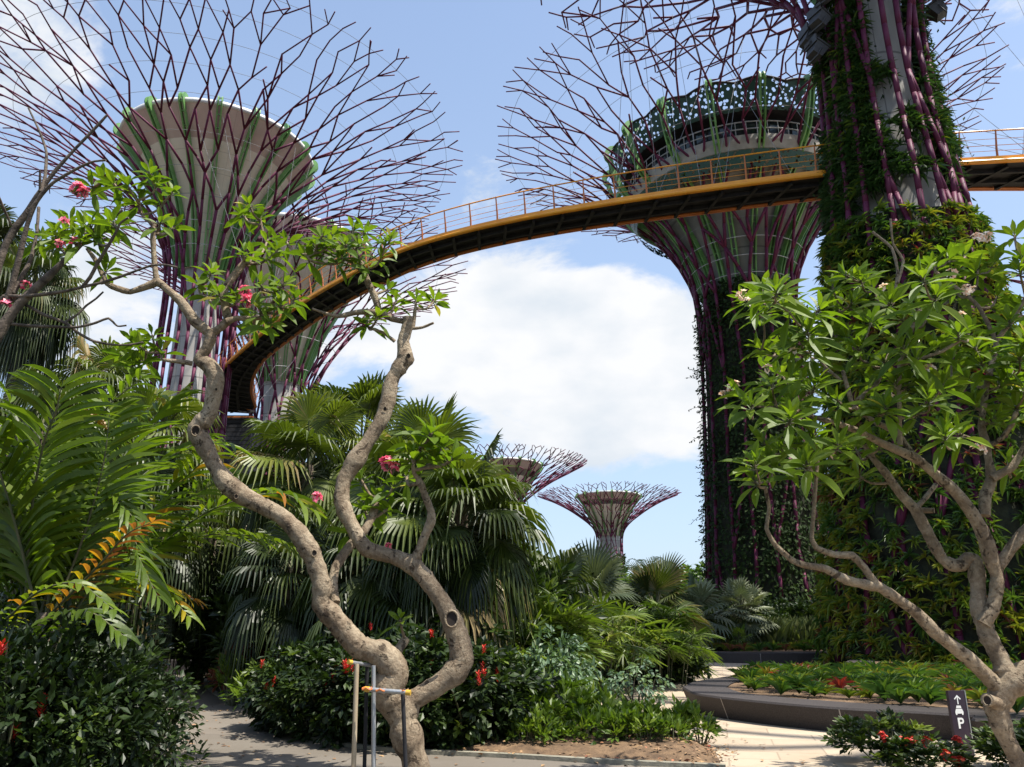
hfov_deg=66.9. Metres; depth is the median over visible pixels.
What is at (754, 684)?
bromeliad
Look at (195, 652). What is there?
tall shrub
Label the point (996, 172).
skyway
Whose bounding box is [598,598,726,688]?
lady palm
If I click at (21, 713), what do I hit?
flowering shrub
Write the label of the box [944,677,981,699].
bromeliad
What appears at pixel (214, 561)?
fan palm
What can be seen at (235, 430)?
stair tower
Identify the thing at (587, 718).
lime shrub
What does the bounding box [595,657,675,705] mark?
leafy shrub
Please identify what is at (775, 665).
bromeliad
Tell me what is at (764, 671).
bromeliad
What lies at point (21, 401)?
fan palm
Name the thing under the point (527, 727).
lime shrub
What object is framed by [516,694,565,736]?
lime shrub
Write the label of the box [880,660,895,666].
bromeliad
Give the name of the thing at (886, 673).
bromeliad
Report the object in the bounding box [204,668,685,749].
ground
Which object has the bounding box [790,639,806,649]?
bromeliad
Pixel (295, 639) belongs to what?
flowering shrub
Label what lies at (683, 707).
lime shrub
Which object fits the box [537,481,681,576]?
supertree
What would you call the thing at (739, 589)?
silver palm
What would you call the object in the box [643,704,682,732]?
lime shrub
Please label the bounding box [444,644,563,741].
flowering shrub
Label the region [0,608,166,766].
flowering shrub
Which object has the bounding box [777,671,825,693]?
bromeliad
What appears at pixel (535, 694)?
lime shrub
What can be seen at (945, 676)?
bromeliad
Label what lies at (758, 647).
bromeliad
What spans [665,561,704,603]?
tree
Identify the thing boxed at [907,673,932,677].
bromeliad
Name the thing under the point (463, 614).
fan palm
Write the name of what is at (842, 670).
bromeliad
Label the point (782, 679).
bromeliad
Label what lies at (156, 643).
tall shrub
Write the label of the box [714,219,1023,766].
frangipani tree
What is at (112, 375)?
fan palm
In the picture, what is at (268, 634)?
tall shrub
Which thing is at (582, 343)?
sky
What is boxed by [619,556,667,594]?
feather palm
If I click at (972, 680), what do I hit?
bromeliad
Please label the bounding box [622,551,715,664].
fan palm
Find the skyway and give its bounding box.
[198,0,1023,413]
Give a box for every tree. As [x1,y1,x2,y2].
[0,107,177,345]
[68,158,476,766]
[197,467,240,557]
[617,568,684,604]
[654,564,697,595]
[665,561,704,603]
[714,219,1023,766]
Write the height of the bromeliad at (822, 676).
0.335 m
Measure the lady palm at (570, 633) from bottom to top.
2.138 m
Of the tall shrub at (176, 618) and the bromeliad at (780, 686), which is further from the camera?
the tall shrub at (176, 618)
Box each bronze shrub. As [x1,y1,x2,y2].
[203,640,276,692]
[240,647,278,678]
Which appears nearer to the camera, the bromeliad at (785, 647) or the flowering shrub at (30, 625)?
the flowering shrub at (30, 625)
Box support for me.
[347,660,410,766]
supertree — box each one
[0,0,462,461]
[102,175,467,480]
[466,444,586,545]
[495,0,1008,605]
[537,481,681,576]
[540,0,1023,665]
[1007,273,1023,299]
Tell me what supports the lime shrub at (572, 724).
on the soil bed
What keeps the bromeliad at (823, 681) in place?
on the planter at (730, 698)
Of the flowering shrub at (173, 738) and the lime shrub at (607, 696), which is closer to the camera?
the flowering shrub at (173, 738)
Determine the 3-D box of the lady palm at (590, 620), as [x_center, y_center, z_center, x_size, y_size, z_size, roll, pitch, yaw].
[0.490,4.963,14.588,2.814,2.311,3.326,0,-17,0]
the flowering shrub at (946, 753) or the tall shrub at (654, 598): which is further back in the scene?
the tall shrub at (654, 598)
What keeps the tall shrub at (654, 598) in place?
on the ground at (223, 692)
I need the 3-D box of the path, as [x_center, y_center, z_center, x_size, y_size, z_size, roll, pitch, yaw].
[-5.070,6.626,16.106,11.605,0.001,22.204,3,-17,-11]
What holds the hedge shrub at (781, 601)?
in the planter at (781, 656)
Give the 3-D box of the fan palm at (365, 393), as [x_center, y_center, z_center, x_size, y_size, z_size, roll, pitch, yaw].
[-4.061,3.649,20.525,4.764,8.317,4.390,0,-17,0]
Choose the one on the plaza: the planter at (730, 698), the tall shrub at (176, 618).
the planter at (730, 698)
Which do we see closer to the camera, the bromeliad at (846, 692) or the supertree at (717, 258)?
the bromeliad at (846, 692)
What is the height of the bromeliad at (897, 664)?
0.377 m
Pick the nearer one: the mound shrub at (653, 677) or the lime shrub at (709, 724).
the lime shrub at (709, 724)
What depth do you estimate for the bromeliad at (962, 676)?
14.09 m
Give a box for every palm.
[0,204,32,291]
[0,241,90,462]
[0,358,122,505]
[24,335,158,458]
[79,437,217,658]
[92,380,226,580]
[157,472,259,686]
[216,507,356,692]
[225,382,385,594]
[233,460,395,649]
[272,370,430,528]
[291,492,447,677]
[318,391,516,608]
[360,429,561,665]
[363,531,531,665]
[467,511,561,593]
[503,585,615,669]
[512,595,614,708]
[531,543,632,692]
[558,585,672,694]
[569,535,644,611]
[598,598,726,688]
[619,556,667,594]
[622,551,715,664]
[664,647,717,679]
[678,573,737,650]
[707,575,778,649]
[710,620,736,650]
[725,624,753,650]
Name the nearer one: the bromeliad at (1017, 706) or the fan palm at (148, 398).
the bromeliad at (1017, 706)
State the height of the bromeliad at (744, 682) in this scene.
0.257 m
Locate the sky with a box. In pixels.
[0,0,1023,575]
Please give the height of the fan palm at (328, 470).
6.346 m
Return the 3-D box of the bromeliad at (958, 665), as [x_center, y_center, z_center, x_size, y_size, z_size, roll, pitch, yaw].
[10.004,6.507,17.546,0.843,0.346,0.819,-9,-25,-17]
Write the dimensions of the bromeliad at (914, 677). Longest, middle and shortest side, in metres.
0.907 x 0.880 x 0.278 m
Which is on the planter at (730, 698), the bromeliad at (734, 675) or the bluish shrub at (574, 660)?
the bromeliad at (734, 675)
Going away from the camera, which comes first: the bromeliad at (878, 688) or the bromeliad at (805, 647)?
the bromeliad at (878, 688)
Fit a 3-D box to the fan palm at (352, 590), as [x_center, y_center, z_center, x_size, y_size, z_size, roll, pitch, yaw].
[-2.396,4.375,14.475,3.428,5.203,3.540,0,-17,0]
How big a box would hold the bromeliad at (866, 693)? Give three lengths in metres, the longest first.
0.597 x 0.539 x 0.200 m
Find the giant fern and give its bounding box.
[0,364,336,706]
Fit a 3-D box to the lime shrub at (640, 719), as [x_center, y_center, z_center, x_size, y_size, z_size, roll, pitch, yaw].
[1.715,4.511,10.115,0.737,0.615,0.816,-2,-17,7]
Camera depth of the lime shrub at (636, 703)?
10.93 m
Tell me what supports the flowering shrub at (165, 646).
on the ground at (223, 692)
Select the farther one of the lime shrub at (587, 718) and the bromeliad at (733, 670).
the bromeliad at (733, 670)
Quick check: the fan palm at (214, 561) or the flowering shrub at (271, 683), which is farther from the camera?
the fan palm at (214, 561)
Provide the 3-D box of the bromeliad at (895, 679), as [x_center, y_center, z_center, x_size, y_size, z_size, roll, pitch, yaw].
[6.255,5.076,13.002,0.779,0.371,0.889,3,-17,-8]
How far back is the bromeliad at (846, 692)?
12.99 m
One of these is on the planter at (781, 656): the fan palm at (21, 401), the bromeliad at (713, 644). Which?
the bromeliad at (713, 644)
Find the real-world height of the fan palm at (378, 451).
6.194 m
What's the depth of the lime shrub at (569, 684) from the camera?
11.39 m
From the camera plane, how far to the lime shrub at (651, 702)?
10.56 m
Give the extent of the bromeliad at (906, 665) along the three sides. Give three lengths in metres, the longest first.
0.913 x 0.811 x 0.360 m
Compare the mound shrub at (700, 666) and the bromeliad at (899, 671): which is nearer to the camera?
the bromeliad at (899, 671)
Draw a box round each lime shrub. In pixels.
[204,646,259,705]
[217,661,273,714]
[485,684,549,726]
[505,713,548,742]
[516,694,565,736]
[519,707,570,743]
[537,667,602,721]
[548,682,612,732]
[554,719,586,741]
[562,683,621,729]
[571,702,628,744]
[587,698,633,730]
[595,702,641,742]
[611,694,644,730]
[618,698,665,735]
[618,704,670,740]
[637,710,695,742]
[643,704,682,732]
[659,693,704,736]
[681,703,725,745]
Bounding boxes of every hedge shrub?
[706,597,736,615]
[724,600,774,618]
[757,598,795,617]
[763,596,800,617]
[777,598,817,620]
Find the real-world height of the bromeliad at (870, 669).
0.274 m
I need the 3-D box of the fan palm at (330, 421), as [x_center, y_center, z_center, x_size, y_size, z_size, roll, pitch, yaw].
[-4.834,3.449,18.137,3.791,7.292,4.240,0,-17,0]
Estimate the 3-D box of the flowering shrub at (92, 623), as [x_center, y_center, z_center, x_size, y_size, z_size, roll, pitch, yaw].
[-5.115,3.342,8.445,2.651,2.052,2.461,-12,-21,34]
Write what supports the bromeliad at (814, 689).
on the planter at (730, 698)
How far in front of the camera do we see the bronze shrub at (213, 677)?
16.23 m
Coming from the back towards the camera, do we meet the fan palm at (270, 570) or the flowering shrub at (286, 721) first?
the fan palm at (270, 570)
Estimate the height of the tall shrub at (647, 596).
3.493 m
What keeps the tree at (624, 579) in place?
on the ground at (223, 692)
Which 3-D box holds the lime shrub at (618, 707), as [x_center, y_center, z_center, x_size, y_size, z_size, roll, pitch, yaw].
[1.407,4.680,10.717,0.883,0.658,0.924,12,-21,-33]
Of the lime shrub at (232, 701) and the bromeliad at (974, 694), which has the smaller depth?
the bromeliad at (974, 694)
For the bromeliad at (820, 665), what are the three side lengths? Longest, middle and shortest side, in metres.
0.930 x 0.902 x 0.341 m
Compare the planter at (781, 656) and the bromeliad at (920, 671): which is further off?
the planter at (781, 656)
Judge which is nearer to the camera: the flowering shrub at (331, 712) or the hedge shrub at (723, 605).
the flowering shrub at (331, 712)
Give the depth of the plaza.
10.48 m
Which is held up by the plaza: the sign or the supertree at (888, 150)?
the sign
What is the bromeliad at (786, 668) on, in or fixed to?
on the planter at (730, 698)
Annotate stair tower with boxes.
[211,415,265,479]
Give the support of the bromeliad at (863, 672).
on the planter at (730, 698)
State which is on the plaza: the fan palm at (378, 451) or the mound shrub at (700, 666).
the mound shrub at (700, 666)
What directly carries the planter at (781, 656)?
on the plaza
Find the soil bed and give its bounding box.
[448,724,719,762]
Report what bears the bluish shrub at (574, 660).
on the soil bed
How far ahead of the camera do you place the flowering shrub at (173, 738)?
6.36 m
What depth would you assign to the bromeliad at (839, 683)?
14.20 m
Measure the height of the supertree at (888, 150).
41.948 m
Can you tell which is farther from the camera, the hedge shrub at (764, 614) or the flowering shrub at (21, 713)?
the hedge shrub at (764, 614)
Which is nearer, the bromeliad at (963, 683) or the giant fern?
the giant fern
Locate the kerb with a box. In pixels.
[203,680,725,766]
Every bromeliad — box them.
[705,642,724,648]
[716,642,727,649]
[722,642,737,650]
[727,667,748,680]
[728,665,754,677]
[734,674,758,688]
[735,642,751,650]
[735,666,766,678]
[740,677,772,690]
[741,660,775,668]
[747,641,772,651]
[752,664,781,674]
[758,670,789,679]
[760,677,797,694]
[762,675,791,683]
[763,641,782,650]
[765,661,783,666]
[772,663,806,670]
[775,667,806,674]
[777,643,792,650]
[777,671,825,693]
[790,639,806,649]
[793,663,822,668]
[795,643,816,650]
[795,679,828,696]
[796,669,819,676]
[797,664,830,674]
[804,670,839,683]
[806,660,831,668]
[812,678,832,687]
[822,685,841,694]
[823,661,863,672]
[823,666,860,676]
[827,675,855,687]
[828,687,859,697]
[837,674,869,689]
[847,679,872,689]
[850,689,873,698]
[853,677,898,700]
[854,658,886,669]
[854,668,879,676]
[860,667,883,672]
[862,672,891,683]
[864,664,887,672]
[869,669,911,676]
[870,674,909,688]
[871,670,912,677]
[878,687,916,703]
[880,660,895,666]
[881,665,900,670]
[884,659,913,666]
[887,660,905,667]
[887,674,907,682]
[887,676,946,701]
[894,662,931,670]
[897,673,936,682]
[898,661,937,669]
[899,667,939,675]
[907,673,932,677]
[907,673,952,683]
[907,681,946,704]
[914,661,942,669]
[923,668,961,677]
[934,672,956,681]
[940,661,965,671]
[940,683,977,691]
[942,671,977,681]
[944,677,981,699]
[952,670,977,677]
[965,676,986,688]
[965,686,987,706]
[1012,696,1023,713]
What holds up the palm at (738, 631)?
in the planter at (781, 656)
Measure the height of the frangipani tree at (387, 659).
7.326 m
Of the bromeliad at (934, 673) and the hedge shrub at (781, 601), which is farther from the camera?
the hedge shrub at (781, 601)
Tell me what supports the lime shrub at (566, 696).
on the soil bed
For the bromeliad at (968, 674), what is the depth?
14.57 m
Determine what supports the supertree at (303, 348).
on the ground at (223, 692)
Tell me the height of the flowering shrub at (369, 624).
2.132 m
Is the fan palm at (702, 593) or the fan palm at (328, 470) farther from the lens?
the fan palm at (702, 593)
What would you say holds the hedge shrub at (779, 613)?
in the planter at (781, 656)
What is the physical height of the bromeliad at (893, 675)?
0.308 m
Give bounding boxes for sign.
[945,690,974,754]
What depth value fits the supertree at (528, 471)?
113.75 m
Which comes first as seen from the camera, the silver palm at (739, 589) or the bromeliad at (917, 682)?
the bromeliad at (917, 682)
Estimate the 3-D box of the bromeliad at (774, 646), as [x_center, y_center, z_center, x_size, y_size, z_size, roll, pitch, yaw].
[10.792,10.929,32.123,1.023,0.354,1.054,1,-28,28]
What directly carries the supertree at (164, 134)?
on the ground at (223, 692)
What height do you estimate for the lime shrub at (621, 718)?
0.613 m
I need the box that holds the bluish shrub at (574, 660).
[515,623,604,709]
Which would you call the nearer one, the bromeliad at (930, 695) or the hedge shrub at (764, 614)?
the bromeliad at (930, 695)
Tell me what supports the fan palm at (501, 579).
on the ground at (223, 692)
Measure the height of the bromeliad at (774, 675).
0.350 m
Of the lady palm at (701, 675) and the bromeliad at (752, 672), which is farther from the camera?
the lady palm at (701, 675)
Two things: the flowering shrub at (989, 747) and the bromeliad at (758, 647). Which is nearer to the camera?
the flowering shrub at (989, 747)
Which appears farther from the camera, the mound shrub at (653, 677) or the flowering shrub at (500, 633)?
the mound shrub at (653, 677)
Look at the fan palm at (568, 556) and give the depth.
19.17 m
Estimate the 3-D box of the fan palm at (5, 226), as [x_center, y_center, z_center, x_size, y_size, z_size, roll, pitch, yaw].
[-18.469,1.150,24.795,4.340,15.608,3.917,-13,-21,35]
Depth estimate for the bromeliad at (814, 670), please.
15.93 m
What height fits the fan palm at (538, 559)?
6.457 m
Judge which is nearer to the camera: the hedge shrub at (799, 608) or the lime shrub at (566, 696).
the lime shrub at (566, 696)
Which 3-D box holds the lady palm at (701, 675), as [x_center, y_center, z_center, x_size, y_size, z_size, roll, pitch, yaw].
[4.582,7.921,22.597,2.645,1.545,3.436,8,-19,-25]
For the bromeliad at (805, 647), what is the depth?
32.03 m
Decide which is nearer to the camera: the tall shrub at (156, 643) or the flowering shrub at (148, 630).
the flowering shrub at (148, 630)
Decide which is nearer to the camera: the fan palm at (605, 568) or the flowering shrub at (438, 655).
the flowering shrub at (438, 655)
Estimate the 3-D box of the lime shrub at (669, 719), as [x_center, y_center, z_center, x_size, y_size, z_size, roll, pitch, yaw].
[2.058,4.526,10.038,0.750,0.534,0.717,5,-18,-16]
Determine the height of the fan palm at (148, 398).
7.631 m
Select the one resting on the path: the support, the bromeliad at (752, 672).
the support
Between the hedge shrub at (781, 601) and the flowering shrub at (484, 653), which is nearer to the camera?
the flowering shrub at (484, 653)
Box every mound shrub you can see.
[598,658,682,684]
[639,643,712,683]
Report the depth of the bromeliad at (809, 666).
17.19 m
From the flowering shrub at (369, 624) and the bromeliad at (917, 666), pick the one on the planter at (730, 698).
the bromeliad at (917, 666)
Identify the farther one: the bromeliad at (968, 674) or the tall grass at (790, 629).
the tall grass at (790, 629)
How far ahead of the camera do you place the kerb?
9.34 m
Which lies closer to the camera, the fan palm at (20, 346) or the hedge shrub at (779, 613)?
the fan palm at (20, 346)
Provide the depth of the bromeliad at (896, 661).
18.56 m
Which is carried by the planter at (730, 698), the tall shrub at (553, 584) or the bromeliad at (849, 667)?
the bromeliad at (849, 667)
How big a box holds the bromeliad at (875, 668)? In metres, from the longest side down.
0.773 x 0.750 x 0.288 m
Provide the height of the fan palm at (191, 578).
5.716 m
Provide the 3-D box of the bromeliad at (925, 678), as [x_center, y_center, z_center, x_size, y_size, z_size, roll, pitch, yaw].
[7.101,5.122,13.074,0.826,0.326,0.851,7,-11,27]
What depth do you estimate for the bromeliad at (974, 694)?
11.63 m
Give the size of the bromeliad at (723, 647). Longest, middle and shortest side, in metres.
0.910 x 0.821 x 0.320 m
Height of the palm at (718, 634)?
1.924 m
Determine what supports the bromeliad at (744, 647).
on the planter at (781, 656)
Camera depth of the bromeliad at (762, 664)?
17.49 m
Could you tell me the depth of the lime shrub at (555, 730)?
10.14 m
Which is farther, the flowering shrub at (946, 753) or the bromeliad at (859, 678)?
the bromeliad at (859, 678)
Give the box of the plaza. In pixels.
[601,662,1008,766]
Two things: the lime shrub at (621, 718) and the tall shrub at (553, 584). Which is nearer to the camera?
the lime shrub at (621, 718)
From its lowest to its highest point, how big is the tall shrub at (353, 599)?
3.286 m
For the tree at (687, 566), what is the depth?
82.80 m
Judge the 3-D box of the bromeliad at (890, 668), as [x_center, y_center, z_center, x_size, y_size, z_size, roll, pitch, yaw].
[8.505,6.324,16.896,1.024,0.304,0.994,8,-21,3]
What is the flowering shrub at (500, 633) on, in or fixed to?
on the ground at (223, 692)
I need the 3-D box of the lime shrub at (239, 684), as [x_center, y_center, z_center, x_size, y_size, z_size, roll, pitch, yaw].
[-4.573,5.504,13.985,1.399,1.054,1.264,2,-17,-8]
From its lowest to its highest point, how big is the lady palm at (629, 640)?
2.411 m
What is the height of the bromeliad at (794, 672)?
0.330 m
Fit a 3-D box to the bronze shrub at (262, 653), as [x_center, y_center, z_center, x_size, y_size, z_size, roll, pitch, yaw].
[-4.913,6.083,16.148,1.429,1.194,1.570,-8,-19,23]
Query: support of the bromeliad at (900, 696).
on the planter at (730, 698)
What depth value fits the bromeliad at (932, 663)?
17.51 m
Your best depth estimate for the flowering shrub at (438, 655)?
10.34 m
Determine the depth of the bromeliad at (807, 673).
15.51 m
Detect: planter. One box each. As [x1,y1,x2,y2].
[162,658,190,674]
[682,659,1023,740]
[705,650,825,663]
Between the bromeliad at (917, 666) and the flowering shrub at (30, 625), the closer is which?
the flowering shrub at (30, 625)
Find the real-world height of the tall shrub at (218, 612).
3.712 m
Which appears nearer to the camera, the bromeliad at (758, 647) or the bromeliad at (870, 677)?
the bromeliad at (870, 677)
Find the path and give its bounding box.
[137,675,654,766]
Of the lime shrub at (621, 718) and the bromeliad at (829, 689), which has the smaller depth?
the lime shrub at (621, 718)
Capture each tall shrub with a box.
[0,577,169,659]
[140,584,192,667]
[165,567,256,689]
[203,577,282,680]
[244,533,365,665]
[317,568,373,634]
[517,552,607,649]
[602,582,648,670]
[620,592,692,622]
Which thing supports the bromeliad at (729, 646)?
on the planter at (781, 656)
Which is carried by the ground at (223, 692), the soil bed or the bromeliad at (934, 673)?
the soil bed
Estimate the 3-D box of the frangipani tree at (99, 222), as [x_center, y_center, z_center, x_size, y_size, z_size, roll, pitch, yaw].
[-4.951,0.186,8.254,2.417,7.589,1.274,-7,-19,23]
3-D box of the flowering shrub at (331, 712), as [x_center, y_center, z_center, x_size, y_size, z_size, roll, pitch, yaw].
[-2.097,4.375,10.974,1.904,1.595,2.026,-1,-17,3]
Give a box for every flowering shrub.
[0,567,179,700]
[0,592,100,766]
[0,597,175,745]
[0,599,116,704]
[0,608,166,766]
[0,628,210,766]
[10,633,190,758]
[235,638,329,733]
[244,634,363,742]
[280,626,333,661]
[293,634,422,749]
[314,609,397,726]
[326,617,494,752]
[384,609,520,694]
[408,635,533,749]
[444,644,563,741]
[818,706,944,766]
[862,735,982,766]
[961,723,1023,766]
[975,717,1023,750]
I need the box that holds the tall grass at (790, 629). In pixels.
[704,614,823,649]
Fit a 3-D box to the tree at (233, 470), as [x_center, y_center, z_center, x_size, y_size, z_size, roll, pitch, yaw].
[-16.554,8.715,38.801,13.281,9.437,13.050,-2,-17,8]
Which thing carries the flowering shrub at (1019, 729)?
on the plaza
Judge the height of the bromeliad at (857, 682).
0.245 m
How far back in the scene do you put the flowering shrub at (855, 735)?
8.99 m
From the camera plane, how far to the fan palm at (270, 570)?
15.11 m
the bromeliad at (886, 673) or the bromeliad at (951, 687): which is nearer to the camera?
the bromeliad at (951, 687)

